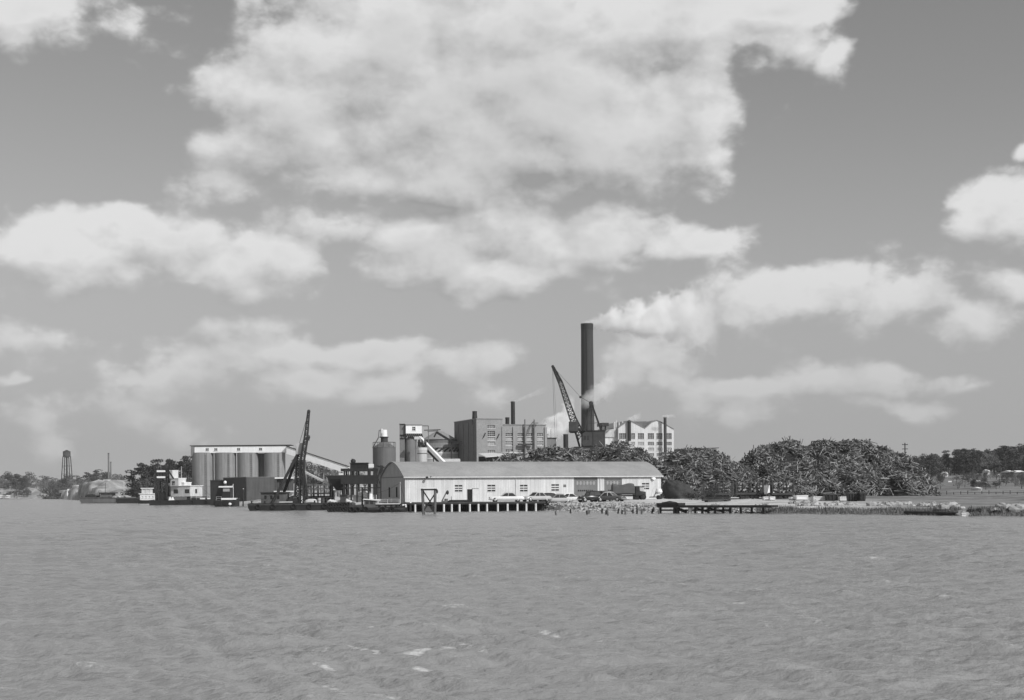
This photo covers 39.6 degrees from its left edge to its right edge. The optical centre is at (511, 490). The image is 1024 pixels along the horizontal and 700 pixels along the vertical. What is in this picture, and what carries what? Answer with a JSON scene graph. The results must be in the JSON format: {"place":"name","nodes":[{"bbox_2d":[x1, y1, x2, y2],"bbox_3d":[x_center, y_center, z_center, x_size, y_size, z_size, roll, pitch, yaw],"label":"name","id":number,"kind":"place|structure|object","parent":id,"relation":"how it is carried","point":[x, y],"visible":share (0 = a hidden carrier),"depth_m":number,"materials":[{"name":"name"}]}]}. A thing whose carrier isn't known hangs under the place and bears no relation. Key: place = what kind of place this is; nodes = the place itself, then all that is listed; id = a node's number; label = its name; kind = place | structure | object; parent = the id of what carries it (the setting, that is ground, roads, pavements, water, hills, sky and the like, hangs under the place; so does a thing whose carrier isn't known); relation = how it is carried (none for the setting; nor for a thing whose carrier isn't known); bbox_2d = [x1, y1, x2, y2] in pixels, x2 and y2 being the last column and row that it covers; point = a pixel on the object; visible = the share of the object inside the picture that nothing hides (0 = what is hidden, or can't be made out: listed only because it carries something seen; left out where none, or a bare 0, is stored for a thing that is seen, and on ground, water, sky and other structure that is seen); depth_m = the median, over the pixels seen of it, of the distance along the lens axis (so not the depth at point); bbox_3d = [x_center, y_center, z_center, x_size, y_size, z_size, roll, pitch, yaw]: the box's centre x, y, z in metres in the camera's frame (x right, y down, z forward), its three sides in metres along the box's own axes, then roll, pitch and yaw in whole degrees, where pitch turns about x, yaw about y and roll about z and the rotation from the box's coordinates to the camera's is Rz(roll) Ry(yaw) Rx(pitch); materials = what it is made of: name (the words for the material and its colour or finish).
{"place":"outdoors","nodes":[
{"label":"outdoors","id":0,"kind":"place"},
{"bbox_2d":[61,450,72,479],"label":"water tower","id":1,"kind":"structure","parent":0,"point":[66,454],"depth_m":1348.47,"materials":[{"name":"grey metal"}]},
{"bbox_2d":[0,499,1023,699],"bbox_3d":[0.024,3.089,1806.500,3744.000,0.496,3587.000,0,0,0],"label":"water","id":2,"kind":"structure","parent":0,"point":[117,601],"depth_m":38.36,"materials":[{"name":"liquid"}]},
{"bbox_2d":[80,485,117,502],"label":"open barge","id":3,"kind":"object","parent":2,"relation":"on","point":[94,498],"visible":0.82,"depth_m":490.00,"materials":[{"name":"grey metal"}]},
{"bbox_2d":[112,495,159,502],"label":"deck barge","id":4,"kind":"object","parent":2,"relation":"on","point":[124,499],"visible":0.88,"depth_m":478.00,"materials":[{"name":"black metal"}]},
{"bbox_2d":[138,488,158,503],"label":"pilothouse launch","id":5,"kind":"object","parent":2,"relation":"on","point":[147,495],"visible":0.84,"depth_m":453.80,"materials":[{"name":"white paint"}]},
{"bbox_2d":[149,466,209,504],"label":"stepped workboat","id":6,"kind":"object","parent":2,"relation":"on","point":[183,488],"visible":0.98,"depth_m":387.00,"materials":[{"name":"white paint"}]},
{"bbox_2d":[155,466,170,499],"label":"digger frame","id":7,"kind":"object","parent":6,"relation":"on","point":[162,495],"visible":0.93,"depth_m":387.95,"materials":[{"name":"metal"}]},
{"bbox_2d":[214,481,238,506],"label":"tug","id":8,"kind":"object","parent":2,"relation":"on","point":[227,495],"visible":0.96,"depth_m":329.94,"materials":[{"name":"white paint"}]},
{"bbox_2d":[247,409,332,510],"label":"crane barge","id":9,"kind":"object","parent":2,"relation":"on","point":[278,500],"visible":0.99,"depth_m":249.19,"materials":[{"name":"black metal"}]},
{"bbox_2d":[326,495,351,511],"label":"boat","id":10,"kind":"object","parent":2,"relation":"on","point":[342,504],"visible":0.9,"depth_m":224.86,"materials":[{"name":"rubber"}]},
{"bbox_2d":[348,484,407,512],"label":"long tug","id":11,"kind":"object","parent":2,"relation":"on","point":[371,505],"visible":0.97,"depth_m":216.20,"materials":[{"name":"black metal"}]},
{"bbox_2d":[421,487,437,513],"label":"timber dolphin","id":12,"kind":"object","parent":2,"relation":"in","point":[426,508],"visible":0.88,"depth_m":192.91,"materials":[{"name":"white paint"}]},
{"bbox_2d":[388,501,545,511],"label":"quay","id":13,"kind":"structure","parent":2,"relation":"in","point":[489,506],"depth_m":219.17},
{"bbox_2d":[488,492,524,501],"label":"parked car","id":14,"kind":"object","parent":13,"relation":"on","point":[508,496],"visible":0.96,"depth_m":222.17,"materials":[{"name":"white metal"}]},
{"bbox_2d":[523,492,551,501],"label":"parked car","id":15,"kind":"object","parent":13,"relation":"on","point":[540,496],"visible":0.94,"depth_m":224.48,"materials":[{"name":"silver metal"}]},
{"bbox_2d":[656,501,777,513],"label":"trestle wharf","id":16,"kind":"structure","parent":2,"relation":"in","point":[677,507],"depth_m":181.98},
{"bbox_2d":[903,511,957,515],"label":"drift log","id":17,"kind":"object","parent":2,"relation":"on","point":[928,513],"visible":0.93,"depth_m":157.57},
{"bbox_2d":[0,460,1023,514],"bbox_3d":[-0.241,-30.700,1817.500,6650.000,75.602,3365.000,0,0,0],"label":"ground","id":18,"kind":"structure","parent":0,"point":[983,497],"depth_m":234.29,"materials":[{"name":"soil"}]},
{"bbox_2d":[9,474,24,495],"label":"pine tree","id":19,"kind":"object","parent":18,"relation":"on","point":[17,476],"visible":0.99,"depth_m":1183.98,"materials":[{"name":"grey plant"}]},
{"bbox_2d":[36,486,57,498],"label":"leafy tree","id":20,"kind":"object","parent":18,"relation":"on","point":[50,488],"visible":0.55,"depth_m":1016.61,"materials":[{"name":"grey plant"}]},
{"bbox_2d":[49,486,60,498],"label":"leafy tree","id":21,"kind":"object","parent":18,"relation":"on","point":[58,488],"visible":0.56,"depth_m":986.99,"materials":[{"name":"grey plant"}]},
{"bbox_2d":[89,470,99,480],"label":"pine tree","id":22,"kind":"object","parent":18,"relation":"on","point":[92,476],"visible":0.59,"depth_m":1231.42,"materials":[{"name":"grey plant"}]},
{"bbox_2d":[120,469,139,497],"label":"pine tree","id":23,"kind":"object","parent":18,"relation":"on","point":[131,477],"visible":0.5,"depth_m":518.84,"materials":[{"name":"grey plant"}]},
{"bbox_2d":[129,462,149,497],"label":"pine tree","id":24,"kind":"object","parent":18,"relation":"on","point":[140,469],"visible":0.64,"depth_m":514.62,"materials":[{"name":"black plant"}]},
{"bbox_2d":[134,478,150,497],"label":"leafy tree","id":25,"kind":"object","parent":18,"relation":"on","point":[143,485],"visible":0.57,"depth_m":499.04,"materials":[{"name":"grey plant"}]},
{"bbox_2d":[146,459,156,485],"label":"pine tree","id":26,"kind":"object","parent":18,"relation":"on","point":[148,468],"visible":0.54,"depth_m":519.47,"materials":[{"name":"black plant"}]},
{"bbox_2d":[152,459,167,491],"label":"pine tree","id":27,"kind":"object","parent":18,"relation":"on","point":[162,467],"visible":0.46,"depth_m":514.90,"materials":[{"name":"black plant"}]},
{"bbox_2d":[163,459,175,479],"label":"pine tree","id":28,"kind":"object","parent":18,"relation":"on","point":[169,462],"visible":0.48,"depth_m":519.57,"materials":[{"name":"grey plant"}]},
{"bbox_2d":[180,456,191,483],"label":"pine tree","id":29,"kind":"object","parent":18,"relation":"on","point":[188,470],"visible":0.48,"depth_m":511.86,"materials":[{"name":"black plant"}]},
{"bbox_2d":[192,452,213,497],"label":"silo","id":30,"kind":"object","parent":18,"relation":"on","point":[203,468],"visible":0.73,"depth_m":397.30,"materials":[{"name":"concrete"}]},
{"bbox_2d":[210,480,222,504],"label":"pump house","id":31,"kind":"structure","parent":18,"relation":"on","point":[215,491],"depth_m":365.82,"materials":[{"name":"metal"}]},
{"bbox_2d":[214,452,235,479],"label":"silo","id":32,"kind":"object","parent":18,"relation":"on","point":[224,464],"visible":0.58,"depth_m":397.34,"materials":[{"name":"concrete"}]},
{"bbox_2d":[190,445,293,455],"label":"silo gallery","id":33,"kind":"object","parent":32,"relation":"on","point":[238,448],"visible":0.99,"depth_m":398.30,"materials":[{"name":"white paint"}]},
{"bbox_2d":[237,452,257,476],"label":"silo","id":34,"kind":"object","parent":18,"relation":"on","point":[247,464],"visible":0.6,"depth_m":397.49,"materials":[{"name":"concrete"}]},
{"bbox_2d":[223,477,274,500],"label":"corrugated shed","id":35,"kind":"structure","parent":18,"relation":"on","point":[253,487],"depth_m":354.29,"materials":[{"name":"grey metal"}]},
{"bbox_2d":[258,453,263,476],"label":"narrow bin","id":36,"kind":"object","parent":18,"relation":"on","point":[260,464],"visible":0.56,"depth_m":402.09,"materials":[{"name":"concrete"}]},
{"bbox_2d":[264,452,284,476],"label":"silo","id":37,"kind":"object","parent":18,"relation":"on","point":[274,464],"visible":0.48,"depth_m":397.44,"materials":[{"name":"concrete"}]},
{"bbox_2d":[274,477,293,496],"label":"flat roof shack","id":38,"kind":"structure","parent":18,"relation":"on","point":[290,487],"depth_m":300.36,"materials":[{"name":"white paint"}]},
{"bbox_2d":[294,462,318,480],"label":"leafy tree","id":39,"kind":"object","parent":18,"relation":"on","point":[311,466],"visible":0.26,"depth_m":434.75,"materials":[{"name":"grey plant"}]},
{"bbox_2d":[305,483,328,502],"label":"timber platform","id":40,"kind":"structure","parent":18,"relation":"on","point":[318,493],"depth_m":274.10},
{"bbox_2d":[286,446,349,496],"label":"conveyor gallery","id":41,"kind":"object","parent":18,"relation":"on","point":[325,462],"visible":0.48,"depth_m":393.77,"materials":[{"name":"white paint"}]},
{"bbox_2d":[316,464,333,487],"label":"leafy tree","id":42,"kind":"object","parent":18,"relation":"on","point":[321,469],"visible":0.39,"depth_m":429.77,"materials":[{"name":"grey plant"}]},
{"bbox_2d":[305,471,345,499],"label":"hopper","id":43,"kind":"object","parent":18,"relation":"on","point":[335,481],"visible":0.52,"depth_m":268.50,"materials":[{"name":"white paint"}]},
{"bbox_2d":[341,459,384,501],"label":"loading trestle","id":44,"kind":"object","parent":18,"relation":"on","point":[358,479],"visible":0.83,"depth_m":261.86,"materials":[{"name":"metal"}]},
{"bbox_2d":[372,429,395,498],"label":"dust tank","id":45,"kind":"object","parent":18,"relation":"on","point":[384,452],"visible":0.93,"depth_m":270.25,"materials":[{"name":"grey metal"}]},
{"bbox_2d":[399,424,405,461],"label":"elevator tower","id":46,"kind":"structure","parent":18,"relation":"on","point":[402,441],"depth_m":315.00,"materials":[{"name":"concrete"}]},
{"bbox_2d":[405,424,422,437],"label":"head house","id":47,"kind":"structure","parent":46,"relation":"attached to","point":[411,429],"depth_m":314.78,"materials":[{"name":"white paint"}]},
{"bbox_2d":[405,436,416,461],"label":"round bin","id":48,"kind":"object","parent":18,"relation":"on","point":[411,449],"visible":0.54,"depth_m":315.46,"materials":[{"name":"concrete"}]},
{"bbox_2d":[417,439,426,461],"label":"pale tank","id":49,"kind":"object","parent":18,"relation":"on","point":[421,453],"visible":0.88,"depth_m":308.16,"materials":[{"name":"grey metal"}]},
{"bbox_2d":[414,436,445,461],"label":"chute","id":50,"kind":"object","parent":18,"relation":"on","point":[434,454],"visible":0.57,"depth_m":309.28,"materials":[{"name":"white paint"}]},
{"bbox_2d":[420,431,458,461],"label":"domed store","id":51,"kind":"structure","parent":18,"relation":"on","point":[440,445],"depth_m":350.80,"materials":[{"name":"metal"}]},
{"bbox_2d":[424,429,462,458],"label":"dark conveyor","id":52,"kind":"object","parent":18,"relation":"on","point":[450,440],"visible":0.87,"depth_m":343.95,"materials":[{"name":"metal"}]},
{"bbox_2d":[478,452,521,461],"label":"lean to shed","id":53,"kind":"object","parent":18,"relation":"on","point":[484,457],"visible":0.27,"depth_m":327.94,"materials":[{"name":"metal"}]},
{"bbox_2d":[454,401,546,461],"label":"brick factory","id":54,"kind":"structure","parent":18,"relation":"on","point":[475,435],"depth_m":343.58,"materials":[{"name":"grey brick"}]},
{"bbox_2d":[379,462,663,501],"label":"warehouse","id":55,"kind":"structure","parent":18,"relation":"on","point":[478,481],"depth_m":239.74,"materials":[{"name":"white"}]},
{"bbox_2d":[472,489,477,501],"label":"sliding door","id":56,"kind":"structure","parent":55,"relation":"in","point":[474,491],"depth_m":235.97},
{"bbox_2d":[574,477,596,500],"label":"garage door","id":57,"kind":"structure","parent":55,"relation":"in","point":[581,485],"depth_m":242.96,"materials":[{"name":"grey metal"}]},
{"bbox_2d":[604,478,621,491],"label":"garage door","id":58,"kind":"structure","parent":55,"relation":"in","point":[608,482],"depth_m":244.56,"materials":[{"name":"grey metal"}]},
{"bbox_2d":[547,434,555,453],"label":"boiler annex","id":59,"kind":"object","parent":18,"relation":"on","point":[551,442],"visible":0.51,"depth_m":351.99,"materials":[{"name":"concrete"}]},
{"bbox_2d":[542,494,573,503],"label":"parked car","id":60,"kind":"object","parent":18,"relation":"on","point":[560,498],"visible":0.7,"depth_m":226.21,"materials":[{"name":"silver metal"}]},
{"bbox_2d":[563,434,567,447],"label":"standpipe tank","id":61,"kind":"object","parent":18,"relation":"on","point":[565,440],"visible":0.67,"depth_m":349.49,"materials":[{"name":"metal"}]},
{"bbox_2d":[563,493,582,501],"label":"parked car","id":62,"kind":"object","parent":18,"relation":"on","point":[570,495],"visible":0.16,"depth_m":229.22,"materials":[{"name":"white metal"}]},
{"bbox_2d":[551,365,605,448],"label":"portal crane","id":63,"kind":"object","parent":18,"relation":"on","point":[590,438],"visible":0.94,"depth_m":314.89,"materials":[{"name":"metal"}]},
{"bbox_2d":[581,323,593,446],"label":"factory chimney","id":64,"kind":"object","parent":18,"relation":"on","point":[587,377],"visible":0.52,"depth_m":398.49,"materials":[{"name":"brick"}]},
{"bbox_2d":[576,491,602,501],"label":"parked car","id":65,"kind":"object","parent":18,"relation":"on","point":[594,496],"visible":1,"depth_m":225.43,"materials":[{"name":"black metal"}]},
{"bbox_2d":[601,492,626,501],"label":"parked car","id":66,"kind":"object","parent":18,"relation":"on","point":[605,496],"visible":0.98,"depth_m":225.24,"materials":[{"name":"grey metal"}]},
{"bbox_2d":[611,483,645,499],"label":"parked lorry","id":67,"kind":"object","parent":18,"relation":"on","point":[629,489],"visible":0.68,"depth_m":233.04,"materials":[{"name":"metal"}]},
{"bbox_2d":[597,417,673,460],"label":"sawtooth mill","id":68,"kind":"object","parent":18,"relation":"on","point":[655,438],"visible":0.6,"depth_m":383.48,"materials":[{"name":"white concrete"}]},
{"bbox_2d":[649,488,664,498],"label":"trailer mixer","id":69,"kind":"object","parent":18,"relation":"on","point":[658,491],"visible":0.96,"depth_m":237.65,"materials":[{"name":"metal"}]},
{"bbox_2d":[662,480,697,498],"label":"chip heap","id":70,"kind":"object","parent":18,"relation":"on","point":[672,489],"visible":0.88,"depth_m":252.27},
{"bbox_2d":[687,491,703,499],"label":"shore bush","id":71,"kind":"object","parent":18,"relation":"on","point":[694,495],"visible":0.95,"depth_m":226.08,"materials":[{"name":"grey plant"}]},
{"bbox_2d":[486,436,940,497],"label":"scrap heap","id":72,"kind":"object","parent":18,"relation":"on","point":[840,467],"visible":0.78,"depth_m":272.42,"materials":[{"name":"metal"}]},
{"bbox_2d":[701,497,730,501],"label":"timber stack","id":73,"kind":"object","parent":18,"relation":"on","point":[708,499],"visible":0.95,"depth_m":204.43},
{"bbox_2d":[687,498,788,498],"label":"rail siding","id":74,"kind":"object","parent":18,"relation":"on","point":[748,498],"visible":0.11,"depth_m":225.98,"materials":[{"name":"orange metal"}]},
{"bbox_2d":[702,481,733,496],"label":"log wagon","id":75,"kind":"object","parent":74,"relation":"on","point":[722,494],"visible":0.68,"depth_m":231.81,"materials":[{"name":"grey metal"}]},
{"bbox_2d":[734,480,763,498],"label":"log wagon","id":76,"kind":"object","parent":74,"relation":"on","point":[748,491],"visible":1,"depth_m":224.83,"materials":[{"name":"grey metal"}]},
{"bbox_2d":[770,480,793,498],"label":"log wagon","id":77,"kind":"object","parent":74,"relation":"on","point":[781,487],"visible":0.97,"depth_m":220.84,"materials":[{"name":"grey metal"}]},
{"bbox_2d":[761,485,789,497],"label":"log truck","id":78,"kind":"object","parent":18,"relation":"on","point":[767,489],"visible":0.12,"depth_m":239.24,"materials":[{"name":"metal"}]},
{"bbox_2d":[544,501,1020,513],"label":"rubble bank","id":79,"kind":"structure","parent":18,"relation":"on","point":[641,505],"depth_m":197.12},
{"bbox_2d":[793,495,807,499],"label":"crate","id":80,"kind":"object","parent":18,"relation":"on","point":[801,497],"visible":0.95,"depth_m":201.99,"materials":[{"name":"white paint"}]},
{"bbox_2d":[811,496,824,500],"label":"crate","id":81,"kind":"object","parent":18,"relation":"on","point":[820,498],"visible":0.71,"depth_m":199.99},
{"bbox_2d":[823,494,840,500],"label":"steel skip","id":82,"kind":"object","parent":18,"relation":"on","point":[831,497],"visible":0.94,"depth_m":199.04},
{"bbox_2d":[846,493,857,500],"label":"steel skip","id":83,"kind":"object","parent":18,"relation":"on","point":[851,496],"visible":0.95,"depth_m":194.04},
{"bbox_2d":[687,504,1023,516],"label":"shore reeds","id":84,"kind":"object","parent":18,"relation":"on","point":[845,510],"visible":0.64,"depth_m":167.46,"materials":[{"name":"plant"}]},
{"bbox_2d":[856,492,865,500],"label":"steel skip","id":85,"kind":"object","parent":18,"relation":"on","point":[861,496],"visible":1,"depth_m":193.04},
{"bbox_2d":[924,455,935,475],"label":"pine tree","id":86,"kind":"object","parent":18,"relation":"on","point":[929,458],"visible":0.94,"depth_m":524.48,"materials":[{"name":"grey plant"}]},
{"bbox_2d":[923,455,941,476],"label":"leafy tree","id":87,"kind":"object","parent":18,"relation":"on","point":[938,463],"visible":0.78,"depth_m":529.03,"materials":[{"name":"grey plant"}]},
{"bbox_2d":[933,455,946,473],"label":"leafy tree","id":88,"kind":"object","parent":18,"relation":"on","point":[941,468],"visible":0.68,"depth_m":535.20,"materials":[{"name":"grey plant"}]},
{"bbox_2d":[936,503,951,511],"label":"shore boulder","id":89,"kind":"object","parent":18,"relation":"on","point":[942,507],"visible":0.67,"depth_m":157.47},
{"bbox_2d":[941,450,952,471],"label":"pine tree","id":90,"kind":"object","parent":18,"relation":"on","point":[946,457],"visible":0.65,"depth_m":546.16,"materials":[{"name":"grey plant"}]},
{"bbox_2d":[945,459,955,475],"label":"pine tree","id":91,"kind":"object","parent":18,"relation":"on","point":[948,465],"visible":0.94,"depth_m":530.34,"materials":[{"name":"grey plant"}]},
{"bbox_2d":[954,457,962,474],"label":"pine tree","id":92,"kind":"object","parent":18,"relation":"on","point":[959,459],"visible":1,"depth_m":530.29,"materials":[{"name":"grey plant"}]},
{"bbox_2d":[963,456,973,473],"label":"pine tree","id":93,"kind":"object","parent":18,"relation":"on","point":[969,470],"visible":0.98,"depth_m":524.76,"materials":[{"name":"grey plant"}]},
{"bbox_2d":[960,454,987,471],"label":"bare tree","id":94,"kind":"object","parent":18,"relation":"on","point":[983,462],"visible":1,"depth_m":524.49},
{"bbox_2d":[967,451,982,473],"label":"pine tree","id":95,"kind":"object","parent":18,"relation":"on","point":[975,456],"visible":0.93,"depth_m":524.78,"materials":[{"name":"grey plant"}]},
{"bbox_2d":[973,451,987,474],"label":"pine tree","id":96,"kind":"object","parent":18,"relation":"on","point":[981,455],"visible":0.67,"depth_m":532.61,"materials":[{"name":"grey plant"}]},
{"bbox_2d":[983,451,998,472],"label":"bare tree","id":97,"kind":"object","parent":18,"relation":"on","point":[991,457],"visible":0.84,"depth_m":574.77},
{"bbox_2d":[992,449,1003,472],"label":"pine tree","id":98,"kind":"object","parent":18,"relation":"on","point":[997,451],"visible":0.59,"depth_m":604.28,"materials":[{"name":"grey plant"}]},
{"bbox_2d":[996,445,1014,471],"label":"pine tree","id":99,"kind":"object","parent":18,"relation":"on","point":[1001,455],"visible":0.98,"depth_m":523.35,"materials":[{"name":"grey plant"}]},
{"bbox_2d":[1002,452,1017,471],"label":"pine tree","id":100,"kind":"object","parent":18,"relation":"on","point":[1009,455],"visible":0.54,"depth_m":534.64,"materials":[{"name":"grey plant"}]},
{"bbox_2d":[1000,470,1023,476],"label":"house","id":101,"kind":"structure","parent":18,"relation":"on","point":[1006,472],"depth_m":472.23,"materials":[{"name":"white paint"}]},
{"bbox_2d":[1006,450,1018,469],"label":"leafy tree","id":102,"kind":"object","parent":18,"relation":"on","point":[1014,451],"visible":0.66,"depth_m":538.23,"materials":[{"name":"grey plant"}]},
{"bbox_2d":[1009,504,1023,512],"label":"shore boulder","id":103,"kind":"object","parent":18,"relation":"on","point":[1015,508],"visible":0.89,"depth_m":151.47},
{"bbox_2d":[1012,445,1023,467],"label":"leafy tree","id":104,"kind":"object","parent":18,"relation":"on","point":[1020,451],"visible":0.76,"depth_m":538.03,"materials":[{"name":"grey plant"}]},
{"bbox_2d":[0,0,1023,492],"label":"sky","id":105,"kind":"structure","parent":0,"point":[223,222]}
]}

